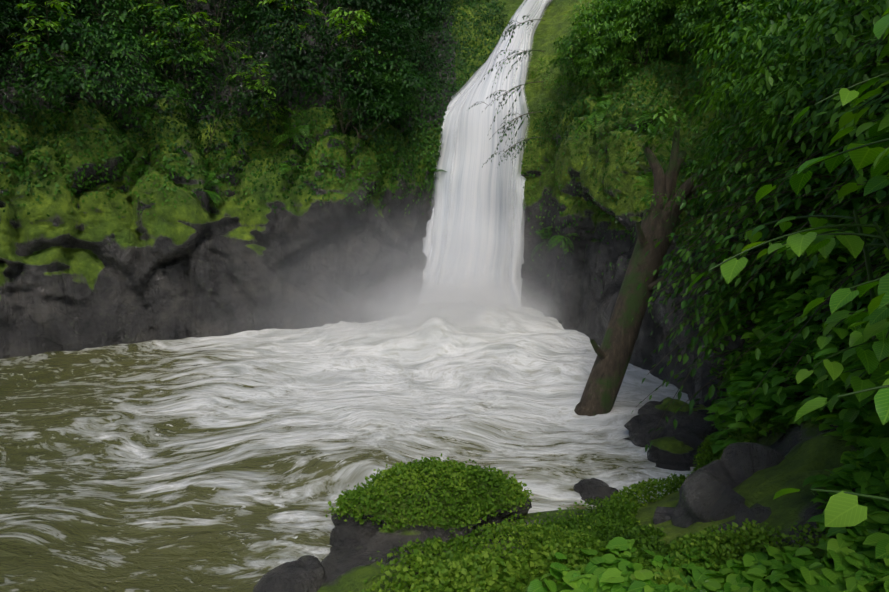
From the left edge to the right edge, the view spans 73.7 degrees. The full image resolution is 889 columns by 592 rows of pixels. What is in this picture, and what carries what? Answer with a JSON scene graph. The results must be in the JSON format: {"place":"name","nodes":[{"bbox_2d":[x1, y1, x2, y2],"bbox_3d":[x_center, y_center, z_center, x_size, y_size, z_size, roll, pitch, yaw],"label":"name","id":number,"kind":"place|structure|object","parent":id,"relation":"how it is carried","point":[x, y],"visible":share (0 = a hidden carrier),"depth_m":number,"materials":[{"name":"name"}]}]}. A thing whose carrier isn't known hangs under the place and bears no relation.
{"place":"outdoors","nodes":[
{"label":"outdoors","id":0,"kind":"place"},
{"bbox_2d":[178,186,598,357],"label":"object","id":1,"kind":"structure","parent":0,"point":[442,293],"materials":[{"name":"white liquid"}]},
{"bbox_2d":[0,0,888,591],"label":"terrain","id":2,"kind":"structure","parent":0,"point":[100,274],"depth_m":13.23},
{"bbox_2d":[7,0,388,118],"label":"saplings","id":3,"kind":"object","parent":2,"relation":"on","point":[230,48],"visible":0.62,"depth_m":13.96,"materials":[{"name":"green plant"}]},
{"bbox_2d":[0,0,507,222],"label":"wall foliage","id":4,"kind":"object","parent":2,"relation":"on","point":[392,88],"depth_m":13.98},
{"bbox_2d":[21,0,544,164],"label":"branches","id":5,"kind":"object","parent":2,"relation":"on","point":[257,76],"visible":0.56,"depth_m":14.19,"materials":[{"name":"brown plant"}]},
{"bbox_2d":[0,301,694,591],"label":"pool","id":6,"kind":"structure","parent":2,"relation":"on","point":[233,463],"depth_m":8.07,"materials":[{"name":"liquid"}]},
{"bbox_2d":[253,555,325,591],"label":"shore rock","id":7,"kind":"object","parent":6,"relation":"on","point":[305,573],"visible":0.92,"depth_m":4.78,"materials":[{"name":"grey stone"}]},
{"bbox_2d":[573,478,618,506],"bbox_3d":[1.657,2.199,6.571,0.528,0.314,0.514,-6,12,-33],"label":"shore rock","id":8,"kind":"object","parent":6,"relation":"on","point":[591,488],"visible":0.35,"depth_m":6.47,"materials":[{"name":"grey stone"}]},
{"bbox_2d":[624,414,664,446],"bbox_3d":[2.727,1.850,7.973,0.614,0.454,0.826,4,11,20],"label":"shore rock","id":9,"kind":"object","parent":6,"relation":"on","point":[639,427],"visible":0.58,"depth_m":7.90,"materials":[{"name":"grey stone"}]},
{"bbox_2d":[574,118,723,415],"bbox_3d":[3.095,-0.114,9.237,3.048,5.225,1.016,-6,12,-29],"label":"leaning tree","id":10,"kind":"object","parent":6,"relation":"in","point":[613,351],"visible":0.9,"depth_m":9.09,"materials":[{"name":"brown plant"}]},
{"bbox_2d":[612,101,749,225],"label":"leaves","id":11,"kind":"object","parent":10,"relation":"on","point":[661,127],"visible":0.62,"depth_m":9.33,"materials":[{"name":"green plant"}]},
{"bbox_2d":[637,397,712,417],"bbox_3d":[3.328,1.717,8.402,1.118,0.490,0.818,9,14,43],"label":"moss","id":12,"kind":"object","parent":6,"relation":"on","point":[658,408],"visible":0.29,"depth_m":8.30,"materials":[{"name":"green plant"}]},
{"bbox_2d":[647,436,703,470],"bbox_3d":[2.906,1.989,7.367,0.812,0.429,0.747,0,10,-2],"label":"shore rock","id":13,"kind":"object","parent":6,"relation":"on","point":[671,453],"visible":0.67,"depth_m":7.18,"materials":[{"name":"grey stone"}]},
{"bbox_2d":[662,411,726,453],"bbox_3d":[3.256,1.839,7.777,0.957,0.582,0.977,0,10,-2],"label":"shore rock","id":14,"kind":"object","parent":6,"relation":"on","point":[693,429],"visible":0.35,"depth_m":7.60,"materials":[{"name":"grey stone"}]},
{"bbox_2d":[329,468,531,551],"bbox_3d":[-0.115,2.127,5.786,1.968,0.888,1.223,0,10,-2],"label":"rock","id":15,"kind":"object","parent":2,"relation":"on","point":[350,532],"depth_m":5.44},
{"bbox_2d":[324,453,535,532],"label":"rock plants","id":16,"kind":"object","parent":15,"relation":"on","point":[431,465],"visible":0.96,"depth_m":5.56,"materials":[{"name":"green plant"}]},
{"bbox_2d":[0,0,888,438],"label":"branches","id":17,"kind":"object","parent":2,"relation":"on","point":[738,204],"visible":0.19,"depth_m":6.98,"materials":[{"name":"green plant"}]},
{"bbox_2d":[12,37,887,347],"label":"ferns","id":18,"kind":"object","parent":2,"relation":"on","point":[300,127],"visible":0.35,"depth_m":13.15,"materials":[{"name":"green plant"}]},
{"bbox_2d":[427,0,538,306],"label":"waterfall spray","id":19,"kind":"object","parent":2,"relation":"on","point":[486,184],"visible":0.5,"depth_m":15.62,"materials":[{"name":"white liquid"}]},
{"bbox_2d":[420,0,549,304],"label":"waterfall","id":20,"kind":"structure","parent":2,"relation":"on","point":[446,159],"depth_m":15.94,"materials":[{"name":"white liquid"}]},
{"bbox_2d":[469,15,533,166],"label":"overhanging branches","id":21,"kind":"object","parent":2,"relation":"on","point":[503,99],"visible":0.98,"depth_m":14.12,"materials":[{"name":"green plant"}]},
{"bbox_2d":[349,338,887,591],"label":"ground cover","id":22,"kind":"object","parent":2,"relation":"on","point":[461,570],"visible":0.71,"depth_m":4.47,"materials":[{"name":"green plant"}]},
{"bbox_2d":[517,0,888,451],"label":"wall foliage","id":23,"kind":"object","parent":2,"relation":"on","point":[771,20],"depth_m":7.12,"materials":[{"name":"green plant"}]},
{"bbox_2d":[527,0,888,591],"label":"shrub leaves","id":24,"kind":"object","parent":2,"relation":"on","point":[866,427],"visible":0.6,"depth_m":3.89,"materials":[{"name":"green plant"}]},
{"bbox_2d":[653,442,784,536],"bbox_3d":[2.524,1.816,4.685,1.680,1.118,1.141,-4,11,-21],"label":"boulder","id":25,"kind":"object","parent":2,"relation":"on","point":[707,493],"visible":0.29,"depth_m":4.65,"materials":[{"name":"grey stone"}]},
{"bbox_2d":[708,72,888,501],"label":"leaf stems","id":26,"kind":"object","parent":2,"relation":"on","point":[861,235],"visible":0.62,"depth_m":3.71,"materials":[{"name":"green plant"}]}
]}

